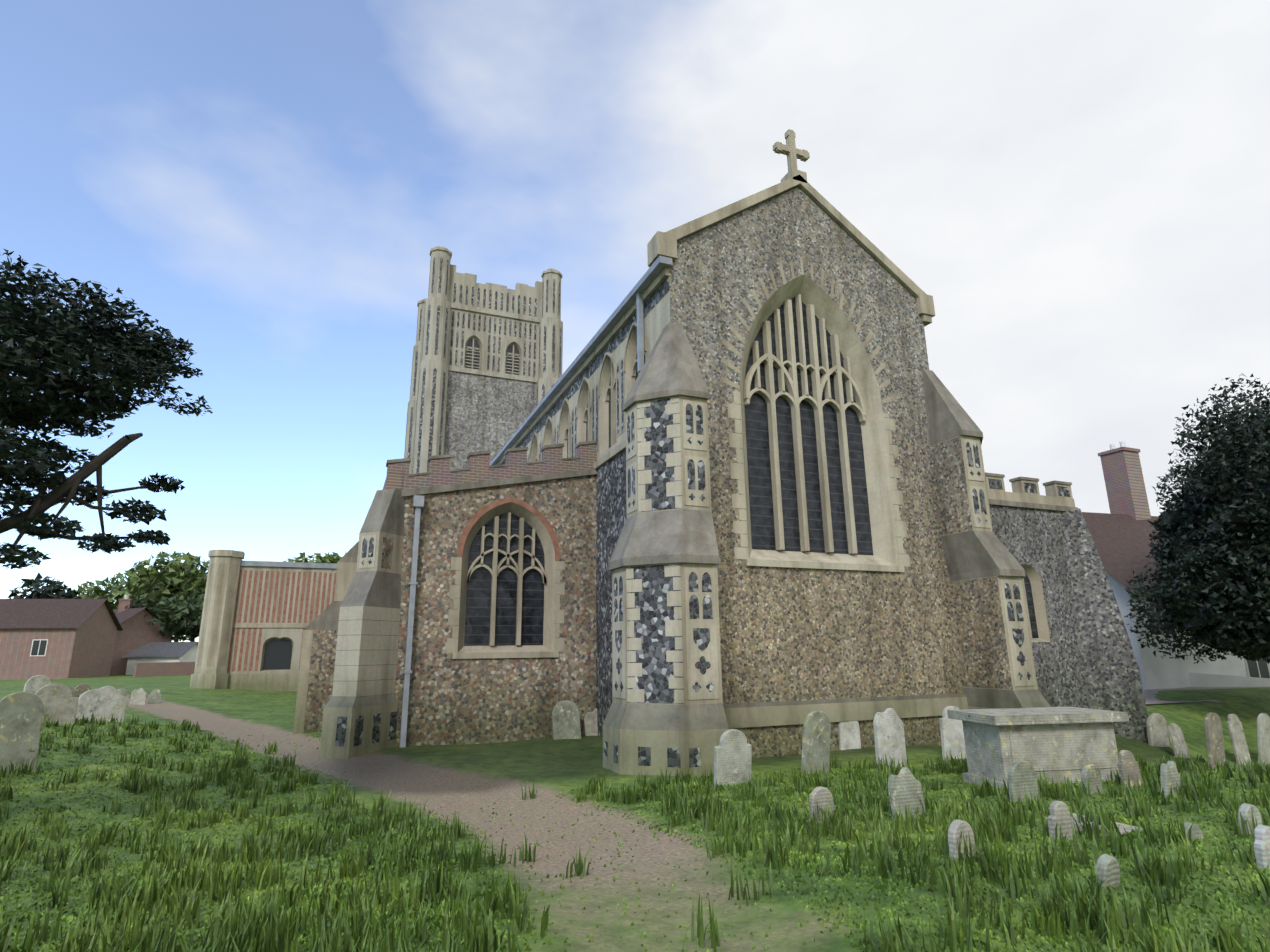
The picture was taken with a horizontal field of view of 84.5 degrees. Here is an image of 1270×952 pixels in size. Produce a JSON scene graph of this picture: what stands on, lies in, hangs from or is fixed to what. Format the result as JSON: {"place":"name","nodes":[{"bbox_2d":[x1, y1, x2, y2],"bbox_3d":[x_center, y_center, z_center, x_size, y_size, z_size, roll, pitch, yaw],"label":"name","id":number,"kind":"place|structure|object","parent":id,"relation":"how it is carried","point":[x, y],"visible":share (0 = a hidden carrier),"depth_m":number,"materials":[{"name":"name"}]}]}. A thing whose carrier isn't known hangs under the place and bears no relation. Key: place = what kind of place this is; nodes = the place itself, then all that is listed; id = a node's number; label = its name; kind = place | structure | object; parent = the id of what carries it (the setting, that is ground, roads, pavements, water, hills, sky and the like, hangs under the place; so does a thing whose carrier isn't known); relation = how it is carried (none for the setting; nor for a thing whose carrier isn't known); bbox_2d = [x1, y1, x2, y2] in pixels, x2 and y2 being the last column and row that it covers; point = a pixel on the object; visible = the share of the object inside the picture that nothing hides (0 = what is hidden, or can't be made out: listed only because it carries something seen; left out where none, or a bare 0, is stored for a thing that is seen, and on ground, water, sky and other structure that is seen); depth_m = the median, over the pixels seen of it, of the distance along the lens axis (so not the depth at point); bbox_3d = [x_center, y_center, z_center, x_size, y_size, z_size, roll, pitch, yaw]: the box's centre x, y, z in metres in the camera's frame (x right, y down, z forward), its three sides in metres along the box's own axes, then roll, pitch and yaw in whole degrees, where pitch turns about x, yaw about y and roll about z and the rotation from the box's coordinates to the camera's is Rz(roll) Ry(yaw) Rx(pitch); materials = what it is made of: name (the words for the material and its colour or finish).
{"place":"outdoors","nodes":[
{"label":"outdoors","id":0,"kind":"place"},
{"bbox_2d":[0,249,212,569],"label":"pine tree","id":1,"kind":"object","parent":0,"point":[134,348],"depth_m":7.60,"materials":[{"name":"green plant"}]},
{"bbox_2d":[227,497,559,671],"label":"brickwork","id":2,"kind":"object","parent":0,"point":[472,521],"visible":0.75,"depth_m":40.76,"materials":[{"name":"red brick"}]},
{"bbox_2d":[240,256,671,568],"bbox_3d":[-7.943,-6.220,39.248,26.900,23.600,48.550,5,-15,-22],"label":"roof","id":3,"kind":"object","parent":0,"point":[654,270],"visible":0.17,"depth_m":20.84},
{"bbox_2d":[443,371,536,641],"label":"tower wall","id":4,"kind":"structure","parent":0,"point":[486,413],"depth_m":54.60,"materials":[{"name":"grey stone"}]},
{"bbox_2d":[189,274,1037,702],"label":"dressing","id":5,"kind":"structure","parent":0,"point":[367,640],"depth_m":16.00,"materials":[{"name":"beige stone"}]},
{"bbox_2d":[0,657,1269,951],"bbox_3d":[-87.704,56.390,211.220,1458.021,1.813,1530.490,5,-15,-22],"label":"churchyard ground","id":6,"kind":"structure","parent":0,"point":[468,783],"depth_m":7.97,"materials":[{"name":"green plant"}]},
{"bbox_2d":[0,692,42,771],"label":"headstone","id":7,"kind":"object","parent":6,"relation":"on","point":[21,713],"visible":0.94,"depth_m":10.74,"materials":[{"name":"stone"}]},
{"bbox_2d":[23,675,51,693],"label":"headstone","id":8,"kind":"object","parent":6,"relation":"on","point":[33,684],"visible":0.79,"depth_m":30.00,"materials":[{"name":"stone"}]},
{"bbox_2d":[8,572,80,598],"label":"tree","id":9,"kind":"object","parent":6,"relation":"on","point":[57,588],"visible":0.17,"depth_m":62.90,"materials":[{"name":"green plant"}]},
{"bbox_2d":[35,683,78,723],"bbox_3d":[-14.077,5.698,16.843,0.161,1.344,1.004,-17,-20,35],"label":"headstone","id":10,"kind":"object","parent":6,"relation":"on","point":[59,702],"visible":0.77,"depth_m":16.94,"materials":[{"name":"stone"}]},
{"bbox_2d":[0,603,116,679],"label":"red brick walls","id":11,"kind":"structure","parent":6,"relation":"on","point":[85,648],"depth_m":57.54,"materials":[{"name":"red brick"}]},
{"bbox_2d":[31,640,46,654],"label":"window","id":12,"kind":"structure","parent":11,"relation":"in","point":[42,647],"depth_m":57.22,"materials":[{"name":"grey glass"}]},
{"bbox_2d":[30,639,47,655],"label":"red house brick window frames","id":13,"kind":"structure","parent":11,"relation":"in","point":[39,646],"depth_m":57.21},
{"bbox_2d":[0,599,122,630],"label":"roof","id":14,"kind":"structure","parent":11,"relation":"on","point":[46,613],"depth_m":59.27,"materials":[{"name":"brown tile"}]},
{"bbox_2d":[71,684,90,696],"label":"headstone","id":15,"kind":"object","parent":6,"relation":"on","point":[79,690],"visible":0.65,"depth_m":24.82,"materials":[{"name":"stone"}]},
{"bbox_2d":[76,686,126,721],"bbox_3d":[-14.487,6.371,18.934,0.181,1.332,1.129,-19,-24,37],"label":"headstone","id":16,"kind":"object","parent":6,"relation":"on","point":[107,702],"visible":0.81,"depth_m":18.95,"materials":[{"name":"stone"}]},
{"bbox_2d":[118,689,129,706],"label":"headstone","id":17,"kind":"object","parent":6,"relation":"on","point":[124,693],"visible":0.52,"depth_m":24.30,"materials":[{"name":"stone"}]},
{"bbox_2d":[130,688,146,704],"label":"headstone","id":18,"kind":"object","parent":6,"relation":"on","point":[138,696],"visible":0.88,"depth_m":26.59,"materials":[{"name":"stone"}]},
{"bbox_2d":[73,572,205,609],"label":"tree","id":19,"kind":"object","parent":6,"relation":"on","point":[100,593],"visible":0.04,"depth_m":80.67,"materials":[{"name":"green plant"}]},
{"bbox_2d":[110,609,170,674],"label":"red brick walls","id":20,"kind":"structure","parent":6,"relation":"on","point":[136,632],"depth_m":67.52,"materials":[{"name":"red brick"}]},
{"bbox_2d":[113,608,175,635],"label":"roof","id":21,"kind":"structure","parent":20,"relation":"on","point":[124,615],"depth_m":68.67,"materials":[{"name":"tile"}]},
{"bbox_2d":[117,599,133,613],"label":"chimney","id":22,"kind":"object","parent":21,"relation":"on","point":[123,603],"visible":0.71,"depth_m":69.78,"materials":[{"name":"red brick"}]},
{"bbox_2d":[147,689,161,703],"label":"headstone","id":23,"kind":"object","parent":6,"relation":"on","point":[154,696],"visible":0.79,"depth_m":27.31,"materials":[{"name":"stone"}]},
{"bbox_2d":[117,589,204,641],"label":"tree","id":24,"kind":"object","parent":6,"relation":"on","point":[181,616],"depth_m":70.69,"materials":[{"name":"green plant"}]},
{"bbox_2d":[114,551,208,641],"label":"tree","id":25,"kind":"object","parent":6,"relation":"on","point":[185,577],"depth_m":75.57,"materials":[{"name":"green plant"}]},
{"bbox_2d":[125,644,197,674],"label":"white shed walls","id":26,"kind":"structure","parent":6,"relation":"on","point":[190,655],"depth_m":66.36,"materials":[{"name":"white paint"}]},
{"bbox_2d":[122,642,197,657],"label":"roof","id":27,"kind":"structure","parent":26,"relation":"on","point":[165,649],"depth_m":67.28,"materials":[{"name":"stone"}]},
{"bbox_2d":[133,662,194,676],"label":"brick wall","id":28,"kind":"structure","parent":6,"relation":"on","point":[165,669],"depth_m":60.46,"materials":[{"name":"red brick"}]},
{"bbox_2d":[283,550,345,563],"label":"tree","id":29,"kind":"object","parent":6,"relation":"on","point":[334,558],"visible":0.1,"depth_m":86.73,"materials":[{"name":"green plant"}]},
{"bbox_2d":[227,246,562,673],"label":"panelling","id":30,"kind":"object","parent":6,"relation":"on","point":[439,362],"visible":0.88,"depth_m":55.51,"materials":[{"name":"beige stone"}]},
{"bbox_2d":[263,639,292,669],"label":"window","id":31,"kind":"structure","parent":30,"relation":"in","point":[277,654],"depth_m":40.80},
{"bbox_2d":[303,475,595,746],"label":"aisle wall","id":32,"kind":"structure","parent":6,"relation":"on","point":[473,701],"depth_m":16.98,"materials":[{"name":"stone"}]},
{"bbox_2d":[399,292,643,747],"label":"church downpipes","id":33,"kind":"object","parent":32,"relation":"attached to","point":[418,502],"visible":0.9,"depth_m":16.30,"materials":[{"name":"grey metal"}]},
{"bbox_2d":[552,700,580,739],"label":"headstone","id":34,"kind":"object","parent":6,"relation":"on","point":[566,724],"visible":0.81,"depth_m":16.80,"materials":[{"name":"stone"}]},
{"bbox_2d":[584,708,597,735],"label":"headstone","id":35,"kind":"object","parent":6,"relation":"on","point":[590,724],"visible":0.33,"depth_m":17.31,"materials":[{"name":"stone"}]},
{"bbox_2d":[0,712,1269,951],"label":"grass blades","id":36,"kind":"object","parent":6,"relation":"on","point":[278,930],"visible":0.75,"depth_m":5.68,"materials":[{"name":"green plant"}]},
{"bbox_2d":[335,257,1069,767],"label":"flint panels","id":37,"kind":"object","parent":6,"relation":"on","point":[657,583],"visible":0.5,"depth_m":15.60,"materials":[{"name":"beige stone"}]},
{"bbox_2d":[383,469,402,489],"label":"church brick parapet","id":38,"kind":"structure","parent":37,"relation":"attached to","point":[395,477],"depth_m":16.89,"materials":[{"name":"red brick"}]},
{"bbox_2d":[386,444,596,489],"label":"battlement parapet","id":39,"kind":"structure","parent":37,"relation":"on","point":[440,474],"depth_m":17.91,"materials":[{"name":"red brick"}]},
{"bbox_2d":[465,339,519,374],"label":"belfry louvres","id":40,"kind":"object","parent":37,"relation":"attached to","point":[476,345],"visible":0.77,"depth_m":56.14,"materials":[{"name":"grey wood"}]},
{"bbox_2d":[714,729,751,785],"bbox_3d":[1.501,4.532,10.739,0.620,1.238,0.099,5,-8,-23],"label":"headstone","id":41,"kind":"object","parent":6,"relation":"on","point":[733,756],"visible":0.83,"depth_m":10.71,"materials":[{"name":"stone"}]},
{"bbox_2d":[612,187,1012,757],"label":"church wall","id":42,"kind":"structure","parent":6,"relation":"on","point":[922,625],"depth_m":15.82,"materials":[{"name":"grey stone"}]},
{"bbox_2d":[801,710,830,775],"bbox_3d":[3.045,4.696,11.778,0.559,1.437,0.090,12,-13,-27],"label":"headstone","id":43,"kind":"object","parent":6,"relation":"on","point":[816,739],"visible":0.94,"depth_m":11.77,"materials":[{"name":"stone"}]},
{"bbox_2d":[809,786,833,822],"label":"headstone","id":44,"kind":"object","parent":6,"relation":"on","point":[822,796],"visible":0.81,"depth_m":7.48,"materials":[{"name":"stone"}]},
{"bbox_2d":[838,721,860,749],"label":"headstone","id":45,"kind":"object","parent":6,"relation":"on","point":[849,734],"visible":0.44,"depth_m":14.54,"materials":[{"name":"stone"}]},
{"bbox_2d":[873,708,906,768],"bbox_3d":[4.540,4.877,12.421,0.632,1.437,0.101,8,-18,-23],"label":"headstone","id":46,"kind":"object","parent":6,"relation":"on","point":[889,736],"visible":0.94,"depth_m":12.43,"materials":[{"name":"stone"}]},
{"bbox_2d":[888,767,925,818],"bbox_3d":[2.918,3.598,7.439,0.408,0.926,0.070,1,-16,-21],"label":"headstone","id":47,"kind":"object","parent":6,"relation":"on","point":[904,785],"visible":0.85,"depth_m":7.46,"materials":[{"name":"stone"}]},
{"bbox_2d":[745,423,1147,742],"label":"flint wall","id":48,"kind":"structure","parent":6,"relation":"on","point":[1085,657],"depth_m":19.95,"materials":[{"name":"grey stone"}]},
{"bbox_2d":[939,706,966,759],"bbox_3d":[6.108,5.109,13.340,0.590,1.376,0.094,7,-17,-18],"label":"headstone","id":49,"kind":"object","parent":6,"relation":"on","point":[952,736],"visible":0.54,"depth_m":13.31,"materials":[{"name":"stone"}]},
{"bbox_2d":[948,819,975,859],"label":"headstone","id":50,"kind":"object","parent":6,"relation":"on","point":[955,827],"visible":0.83,"depth_m":5.49,"materials":[{"name":"stone"}]},
{"bbox_2d":[1008,760,1038,802],"bbox_3d":[4.505,3.750,8.096,0.390,0.872,0.070,4,-11,-20],"label":"headstone","id":51,"kind":"object","parent":6,"relation":"on","point":[1021,773],"visible":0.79,"depth_m":8.10,"materials":[{"name":"stone"}]},
{"bbox_2d":[947,707,1128,787],"bbox_3d":[5.848,3.946,10.115,2.072,1.040,1.110,2,-14,-9],"label":"chest tomb","id":52,"kind":"object","parent":6,"relation":"on","point":[1067,742],"visible":0.83,"depth_m":9.76,"materials":[{"name":"stone"}]},
{"bbox_2d":[1047,801,1075,839],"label":"headstone","id":53,"kind":"object","parent":6,"relation":"on","point":[1059,811],"visible":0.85,"depth_m":6.02,"materials":[{"name":"stone"}]},
{"bbox_2d":[1081,764,1102,793],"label":"headstone","id":54,"kind":"object","parent":6,"relation":"on","point":[1091,773],"visible":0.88,"depth_m":8.66,"materials":[{"name":"stone"}]},
{"bbox_2d":[1045,813,1142,834],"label":"ledger slab","id":55,"kind":"structure","parent":6,"relation":"on","point":[1128,828],"depth_m":6.40,"materials":[{"name":"stone"}]},
{"bbox_2d":[1095,854,1119,888],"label":"headstone","id":56,"kind":"object","parent":6,"relation":"on","point":[1109,869],"visible":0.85,"depth_m":4.66,"materials":[{"name":"stone"}]},
{"bbox_2d":[1117,750,1142,787],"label":"headstone","id":57,"kind":"object","parent":6,"relation":"on","point":[1127,764],"visible":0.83,"depth_m":9.21,"materials":[{"name":"stone"}]},
{"bbox_2d":[1146,713,1169,746],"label":"headstone","id":58,"kind":"object","parent":6,"relation":"on","point":[1156,728],"visible":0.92,"depth_m":18.93,"materials":[{"name":"stone"}]},
{"bbox_2d":[1160,760,1180,797],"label":"headstone","id":59,"kind":"object","parent":6,"relation":"on","point":[1169,774],"visible":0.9,"depth_m":8.01,"materials":[{"name":"stone"}]},
{"bbox_2d":[1167,723,1190,757],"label":"headstone","id":60,"kind":"object","parent":6,"relation":"on","point":[1177,739],"visible":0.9,"depth_m":18.21,"materials":[{"name":"stone"}]},
{"bbox_2d":[1105,571,1269,689],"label":"white house walls","id":61,"kind":"structure","parent":6,"relation":"on","point":[1158,671],"depth_m":26.48,"materials":[{"name":"white paint"}]},
{"bbox_2d":[1082,512,1165,592],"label":"roof","id":62,"kind":"structure","parent":61,"relation":"on","point":[1122,544],"depth_m":29.55,"materials":[{"name":"brown tile"}]},
{"bbox_2d":[1098,447,1150,519],"bbox_3d":[23.191,1.891,32.720,1.220,6.350,1.220,5,-15,-22],"label":"chimney","id":63,"kind":"object","parent":62,"relation":"on","point":[1124,481],"visible":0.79,"depth_m":32.75,"materials":[{"name":"red brick"}]},
{"bbox_2d":[1109,441,1125,449],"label":"chimney pots","id":64,"kind":"object","parent":63,"relation":"on","point":[1122,444],"visible":0.67,"depth_m":33.35,"materials":[{"name":"white ceramic"}]},
{"bbox_2d":[1148,602,1269,677],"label":"white house window frames","id":65,"kind":"structure","parent":61,"relation":"in","point":[1245,660],"depth_m":27.43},
{"bbox_2d":[1149,601,1269,677],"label":"white house windows","id":66,"kind":"structure","parent":61,"relation":"in","point":[1254,671],"depth_m":27.55,"materials":[{"name":"glass"}]},
{"bbox_2d":[1179,822,1202,839],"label":"headstone","id":67,"kind":"object","parent":6,"relation":"on","point":[1196,831],"visible":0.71,"depth_m":5.91,"materials":[{"name":"stone"}]},
{"bbox_2d":[1124,373,1269,663],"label":"yew tree","id":68,"kind":"object","parent":6,"relation":"on","point":[1213,538],"visible":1,"depth_m":21.33,"materials":[{"name":"green plant"}]},
{"bbox_2d":[1143,687,1265,703],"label":"gravel path","id":69,"kind":"structure","parent":6,"relation":"on","point":[1149,696],"depth_m":24.89,"materials":[{"name":"grey gravel"}]},
{"bbox_2d":[1204,712,1224,768],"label":"headstone","id":70,"kind":"object","parent":6,"relation":"on","point":[1214,739],"visible":0.81,"depth_m":17.02,"materials":[{"name":"stone"}]},
{"bbox_2d":[1188,672,1269,686],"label":"white garden wall","id":71,"kind":"structure","parent":6,"relation":"on","point":[1204,680],"depth_m":26.44,"materials":[{"name":"white paint"}]},
{"bbox_2d":[1227,714,1250,764],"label":"headstone","id":72,"kind":"object","parent":6,"relation":"on","point":[1238,738],"visible":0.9,"depth_m":18.52,"materials":[{"name":"stone"}]},
{"bbox_2d":[1237,803,1262,835],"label":"headstone","id":73,"kind":"object","parent":6,"relation":"on","point":[1246,808],"visible":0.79,"depth_m":6.06,"materials":[{"name":"stone"}]},
{"bbox_2d":[1253,825,1269,868],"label":"headstone","id":74,"kind":"object","parent":6,"relation":"on","point":[1262,845],"visible":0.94,"depth_m":5.08,"materials":[{"name":"stone"}]},
{"bbox_2d":[1257,713,1269,764],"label":"headstone","id":75,"kind":"object","parent":6,"relation":"on","point":[1263,729],"visible":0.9,"depth_m":18.49,"materials":[{"name":"stone"}]},
{"bbox_2d":[0,0,1269,641],"label":"sky","id":76,"kind":"structure","parent":0,"point":[1078,191],"materials":[{"name":"blue"}]},
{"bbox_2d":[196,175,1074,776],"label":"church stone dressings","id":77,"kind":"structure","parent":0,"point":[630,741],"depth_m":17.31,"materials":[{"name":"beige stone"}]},
{"bbox_2d":[773,129,809,181],"bbox_3d":[4.068,-8.211,18.115,1.040,1.680,0.500,5,-15,-22],"label":"cross","id":78,"kind":"object","parent":77,"relation":"on","point":[791,151],"visible":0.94,"depth_m":18.05,"materials":[{"name":"beige stone"}]},
{"bbox_2d":[304,322,1077,730],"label":"church weathered offsets","id":79,"kind":"object","parent":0,"point":[670,368],"visible":0.54,"depth_m":15.12,"materials":[{"name":"grey stone"}]},
{"bbox_2d":[464,297,1038,645],"bbox_3d":[-2.613,4.012,33.754,15.460,8.350,38.190,5,-15,-22],"label":"church leaded glass","id":80,"kind":"object","parent":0,"point":[478,612],"visible":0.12,"depth_m":16.76,"materials":[{"name":"black glass"}]}
]}

